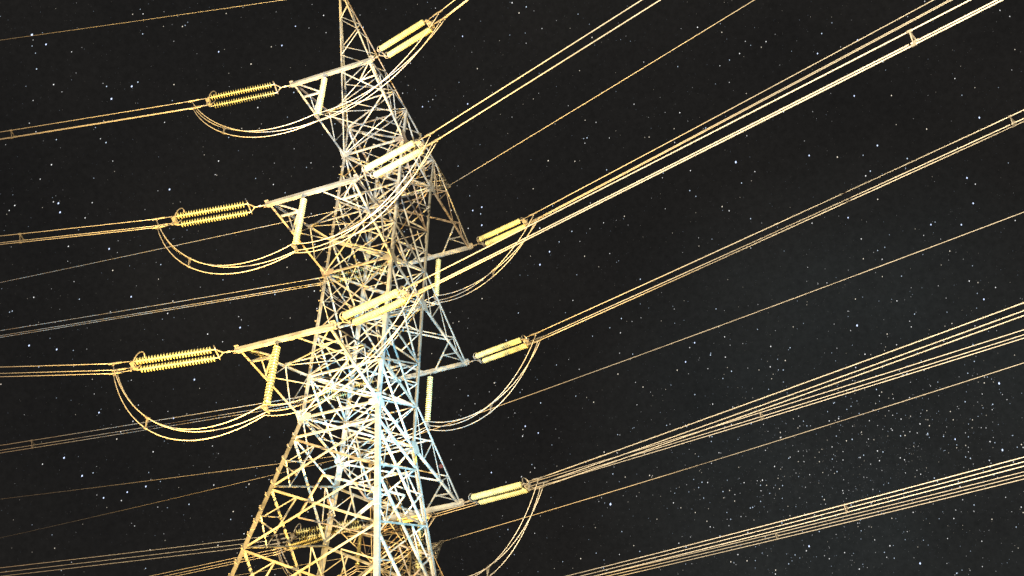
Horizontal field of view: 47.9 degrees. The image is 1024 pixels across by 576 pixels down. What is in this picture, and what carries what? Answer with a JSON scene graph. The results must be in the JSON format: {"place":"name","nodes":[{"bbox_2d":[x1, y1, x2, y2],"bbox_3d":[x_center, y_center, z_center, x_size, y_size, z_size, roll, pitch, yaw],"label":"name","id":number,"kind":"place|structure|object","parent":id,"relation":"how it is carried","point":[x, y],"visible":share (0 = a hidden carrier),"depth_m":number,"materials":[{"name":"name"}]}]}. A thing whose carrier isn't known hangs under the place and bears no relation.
{"place":"outdoors","nodes":[
{"label":"outdoors","id":0,"kind":"place"},
{"bbox_2d":[0,0,1023,575],"label":"sky","id":1,"kind":"structure","parent":0,"point":[645,245],"materials":[{"name":"black"}]},
{"bbox_2d":[0,0,1023,575],"bbox_3d":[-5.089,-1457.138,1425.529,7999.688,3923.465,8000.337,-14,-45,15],"label":"stars","id":2,"kind":"object","parent":1,"relation":"in","point":[620,332],"visible":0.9,"depth_m":3846.02,"materials":[{"name":"white"}]},
{"bbox_3d":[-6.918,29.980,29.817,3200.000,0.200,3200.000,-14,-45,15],"label":"ground","id":3,"kind":"structure","parent":0,"visible":0},
{"bbox_2d":[228,0,473,575],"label":"lattice tower","id":4,"kind":"structure","parent":3,"relation":"on","point":[376,400],"depth_m":54.15,"materials":[{"name":"metal"}]},
{"bbox_2d":[3,0,279,39],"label":"earth wire","id":5,"kind":"object","parent":4,"relation":"attached to","point":[140,20],"visible":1,"depth_m":64.28,"materials":[{"name":"metal"}]},
{"bbox_2d":[108,345,234,375],"bbox_3d":[-14.018,2.916,47.808,5.418,0.955,0.845,-9,-44,2],"label":"strain insulator","id":6,"kind":"object","parent":4,"relation":"attached to","point":[144,359],"visible":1,"depth_m":47.71,"materials":[{"name":"ceramic"}]},
{"bbox_2d":[0,363,109,376],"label":"conductor bundle","id":7,"kind":"object","parent":6,"relation":"attached to","point":[55,371],"visible":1,"depth_m":48.16,"materials":[{"name":"metal"}]},
{"bbox_2d":[152,200,265,228],"bbox_3d":[-14.053,-3.483,53.794,5.418,0.955,0.845,-10,-44,1],"label":"strain insulator","id":8,"kind":"object","parent":4,"relation":"attached to","point":[175,221],"visible":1,"depth_m":53.67,"materials":[{"name":"ceramic"}]},
{"bbox_2d":[0,219,151,244],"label":"conductor bundle","id":9,"kind":"object","parent":8,"relation":"attached to","point":[20,236],"visible":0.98,"depth_m":54.09,"materials":[{"name":"metal"}]},
{"bbox_2d":[157,136,436,273],"bbox_3d":[-9.627,-2.905,50.782,14.448,4.216,1.933,-16,-46,17],"label":"jumper cable","id":10,"kind":"object","parent":8,"relation":"attached to","point":[191,259],"visible":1,"depth_m":50.07,"materials":[{"name":"metal"}]},
{"bbox_2d":[0,188,438,282],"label":"earth wire","id":11,"kind":"object","parent":4,"relation":"attached to","point":[190,242],"visible":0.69,"depth_m":73.72,"materials":[{"name":"metal"}]},
{"bbox_2d":[188,81,289,109],"bbox_3d":[-14.051,-10.026,59.770,5.418,0.955,0.845,-12,-44,-1],"label":"strain insulator","id":12,"kind":"object","parent":4,"relation":"attached to","point":[208,102],"visible":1,"depth_m":59.59,"materials":[{"name":"ceramic"}]},
{"bbox_2d":[0,101,188,139],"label":"conductor bundle","id":13,"kind":"object","parent":12,"relation":"attached to","point":[14,136],"visible":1,"depth_m":59.74,"materials":[{"name":"metal"}]},
{"bbox_2d":[192,14,444,137],"bbox_3d":[-9.632,-9.589,56.891,14.386,3.569,1.927,-16,-46,17],"label":"jumper cable","id":14,"kind":"object","parent":12,"relation":"attached to","point":[224,126],"visible":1,"depth_m":56.19,"materials":[{"name":"metal"}]},
{"bbox_2d":[261,342,280,413],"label":"jumper insulator","id":15,"kind":"object","parent":4,"relation":"hanging from","point":[272,374],"visible":0.98,"depth_m":45.76,"materials":[{"name":"ceramic"}]},
{"bbox_2d":[291,196,306,251],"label":"jumper insulator","id":16,"kind":"object","parent":4,"relation":"hanging from","point":[299,221],"visible":1,"depth_m":51.78,"materials":[{"name":"ceramic"}]},
{"bbox_2d":[314,76,326,121],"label":"jumper insulator","id":17,"kind":"object","parent":4,"relation":"hanging from","point":[320,100],"visible":0.98,"depth_m":57.83,"materials":[{"name":"ceramic"}]},
{"bbox_2d":[272,518,370,545],"bbox_3d":[-9.193,11.938,57.221,5.418,0.955,0.845,-11,-44,0],"label":"strain insulator","id":18,"kind":"object","parent":4,"relation":"attached to","point":[293,536],"visible":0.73,"depth_m":57.09,"materials":[{"name":"ceramic"}]},
{"bbox_2d":[0,535,273,575],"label":"conductor bundle","id":19,"kind":"object","parent":18,"relation":"attached to","point":[130,557],"visible":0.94,"depth_m":57.53,"materials":[{"name":"metal"}]},
{"bbox_2d":[295,378,390,405],"bbox_3d":[-9.183,5.591,63.213,5.418,0.955,0.845,-12,-44,-2],"label":"strain insulator","id":20,"kind":"object","parent":4,"relation":"attached to","point":[340,395],"visible":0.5,"depth_m":63.18,"materials":[{"name":"ceramic"}]},
{"bbox_2d":[0,398,296,452],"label":"conductor bundle","id":21,"kind":"object","parent":20,"relation":"attached to","point":[33,447],"visible":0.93,"depth_m":63.22,"materials":[{"name":"metal"}]},
{"bbox_2d":[315,264,400,285],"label":"strain insulator","id":22,"kind":"object","parent":4,"relation":"attached to","point":[340,274],"visible":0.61,"depth_m":69.29,"materials":[{"name":"ceramic"}]},
{"bbox_2d":[0,279,316,337],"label":"conductor bundle","id":23,"kind":"object","parent":22,"relation":"attached to","point":[156,310],"visible":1,"depth_m":69.53,"materials":[{"name":"metal"}]},
{"bbox_2d":[334,280,428,325],"bbox_3d":[-5.232,0.665,44.943,5.418,0.955,0.845,-22,-46,38],"label":"strain insulator","id":24,"kind":"object","parent":4,"relation":"attached to","point":[372,303],"visible":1,"depth_m":44.74,"materials":[{"name":"ceramic"}]},
{"bbox_2d":[113,285,424,440],"bbox_3d":[-9.657,3.461,44.856,14.330,4.229,1.942,-16,-46,17],"label":"jumper cable","id":25,"kind":"object","parent":24,"relation":"attached to","point":[335,384],"visible":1,"depth_m":44.26,"materials":[{"name":"metal"}]},
{"bbox_2d":[421,0,1002,291],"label":"conductor bundle","id":26,"kind":"object","parent":24,"relation":"attached to","point":[915,42],"visible":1,"depth_m":35.11,"materials":[{"name":"metal"}]},
{"bbox_2d":[357,131,440,178],"bbox_3d":[-5.131,-5.771,50.901,5.418,0.955,0.845,-21,-46,39],"label":"strain insulator","id":27,"kind":"object","parent":4,"relation":"attached to","point":[393,154],"visible":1,"depth_m":50.70,"materials":[{"name":"ceramic"}]},
{"bbox_2d":[434,0,660,140],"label":"conductor bundle","id":28,"kind":"object","parent":27,"relation":"attached to","point":[548,69],"visible":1,"depth_m":45.47,"materials":[{"name":"metal"}]},
{"bbox_2d":[373,10,448,59],"bbox_3d":[-5.164,-12.407,56.978,5.418,0.955,0.845,-21,-46,39],"label":"strain insulator","id":29,"kind":"object","parent":4,"relation":"attached to","point":[400,36],"visible":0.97,"depth_m":56.82,"materials":[{"name":"ceramic"}]},
{"bbox_2d":[442,0,467,17],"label":"conductor bundle","id":30,"kind":"object","parent":29,"relation":"attached to","point":[457,7],"visible":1,"depth_m":54.91,"materials":[{"name":"metal"}]},
{"bbox_2d":[415,514,423,575],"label":"jumper insulator","id":31,"kind":"object","parent":4,"relation":"hanging from","point":[419,547],"visible":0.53,"depth_m":55.22,"materials":[{"name":"ceramic"}]},
{"bbox_2d":[276,481,543,575],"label":"jumper cable","id":32,"kind":"object","parent":31,"relation":"hanging from","point":[487,568],"visible":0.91,"depth_m":51.96,"materials":[{"name":"metal"}]},
{"bbox_2d":[425,373,432,427],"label":"jumper insulator","id":33,"kind":"object","parent":4,"relation":"hanging from","point":[428,398],"visible":1,"depth_m":61.26,"materials":[{"name":"ceramic"}]},
{"bbox_2d":[299,335,539,449],"bbox_3d":[-4.827,6.175,60.237,14.237,3.867,1.951,-16,-46,17],"label":"jumper cable","id":34,"kind":"object","parent":33,"relation":"hanging from","point":[491,404],"visible":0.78,"depth_m":58.72,"materials":[{"name":"metal"}]},
{"bbox_2d":[433,257,440,301],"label":"jumper insulator","id":35,"kind":"object","parent":4,"relation":"hanging from","point":[437,269],"visible":0.81,"depth_m":67.64,"materials":[{"name":"ceramic"}]},
{"bbox_2d":[463,477,547,504],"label":"strain insulator","id":36,"kind":"object","parent":4,"relation":"attached to","point":[513,489],"visible":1,"depth_m":54.24,"materials":[{"name":"ceramic"}]},
{"bbox_2d":[541,302,1023,486],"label":"conductor bundle","id":37,"kind":"object","parent":36,"relation":"attached to","point":[794,393],"visible":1,"depth_m":45.11,"materials":[{"name":"metal"}]},
{"bbox_2d":[468,331,544,362],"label":"strain insulator","id":38,"kind":"object","parent":4,"relation":"attached to","point":[527,343],"visible":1,"depth_m":60.28,"materials":[{"name":"ceramic"}]},
{"bbox_2d":[539,110,1023,339],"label":"conductor bundle","id":39,"kind":"object","parent":38,"relation":"attached to","point":[1012,121],"visible":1,"depth_m":50.10,"materials":[{"name":"metal"}]},
{"bbox_2d":[472,212,540,246],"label":"strain insulator","id":40,"kind":"object","parent":4,"relation":"attached to","point":[500,230],"visible":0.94,"depth_m":66.61,"materials":[{"name":"ceramic"}]},
{"bbox_2d":[319,215,537,316],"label":"jumper cable","id":41,"kind":"object","parent":40,"relation":"attached to","point":[494,269],"visible":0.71,"depth_m":65.07,"materials":[{"name":"metal"}]},
{"bbox_2d":[537,0,951,218],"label":"conductor bundle","id":42,"kind":"object","parent":40,"relation":"attached to","point":[884,35],"visible":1,"depth_m":56.91,"materials":[{"name":"metal"}]},
{"bbox_2d":[449,0,753,185],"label":"earth wire","id":43,"kind":"object","parent":4,"relation":"attached to","point":[606,90],"visible":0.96,"depth_m":66.87,"materials":[{"name":"metal"}]},
{"bbox_2d":[338,450,443,575],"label":"lattice tower","id":44,"kind":"structure","parent":3,"relation":"on","point":[411,555],"depth_m":95.25,"materials":[{"name":"metal"}]},
{"bbox_2d":[3,452,362,498],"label":"earth wire","id":45,"kind":"object","parent":44,"relation":"attached to","point":[166,478],"visible":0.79,"depth_m":96.32,"materials":[{"name":"metal"}]},
{"bbox_2d":[1,452,365,537],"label":"earth wire","id":46,"kind":"object","parent":44,"relation":"attached to","point":[172,498],"visible":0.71,"depth_m":100.07,"materials":[{"name":"metal"}]},
{"bbox_2d":[272,533,334,555],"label":"strain insulator","id":47,"kind":"object","parent":44,"relation":"attached to","point":[295,543],"visible":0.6,"depth_m":91.26,"materials":[{"name":"ceramic"}]},
{"bbox_2d":[152,550,271,575],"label":"conductor bundle","id":48,"kind":"object","parent":47,"relation":"attached to","point":[213,565],"visible":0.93,"depth_m":90.93,"materials":[{"name":"metal"}]},
{"bbox_2d":[234,542,436,575],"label":"earth wire","id":49,"kind":"object","parent":44,"relation":"attached to","point":[304,564],"visible":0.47,"depth_m":106.35,"materials":[{"name":"metal"}]},
{"bbox_2d":[355,534,361,569],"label":"jumper insulator","id":50,"kind":"object","parent":44,"relation":"hanging from","point":[359,546],"visible":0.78,"depth_m":89.77,"materials":[{"name":"ceramic"}]},
{"bbox_2d":[277,513,435,575],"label":"jumper cable","id":51,"kind":"object","parent":50,"relation":"hanging from","point":[369,566],"visible":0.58,"depth_m":87.41,"materials":[{"name":"metal"}]},
{"bbox_2d":[392,512,439,522],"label":"strain insulator","id":52,"kind":"object","parent":44,"relation":"attached to","point":[404,520],"visible":0.38,"depth_m":88.70,"materials":[{"name":"ceramic"}]},
{"bbox_2d":[437,329,1023,515],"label":"conductor bundle","id":53,"kind":"object","parent":52,"relation":"attached to","point":[762,416],"visible":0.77,"depth_m":68.48,"materials":[{"name":"metal"}]},
{"bbox_2d":[383,212,1023,446],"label":"earth wire","id":54,"kind":"object","parent":44,"relation":"attached to","point":[738,318],"visible":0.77,"depth_m":73.38,"materials":[{"name":"metal"}]},
{"bbox_2d":[445,363,1022,540],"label":"earth wire","id":55,"kind":"object","parent":44,"relation":"attached to","point":[752,448],"visible":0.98,"depth_m":86.08,"materials":[{"name":"metal"}]},
{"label":"strain insulator","id":56,"kind":"object","parent":44,"relation":"attached to","visible":0},
{"bbox_2d":[567,457,1023,575],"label":"conductor bundle","id":57,"kind":"object","parent":56,"relation":"attached to","point":[845,508],"visible":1,"depth_m":63.53,"materials":[{"name":"metal"}]},
{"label":"strain insulator","id":58,"kind":"object","parent":44,"relation":"attached to","visible":0},
{"bbox_2d":[598,471,1023,575],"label":"conductor bundle","id":59,"kind":"object","parent":58,"relation":"attached to","point":[777,538],"visible":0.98,"depth_m":78.53,"materials":[{"name":"metal"}]}
]}

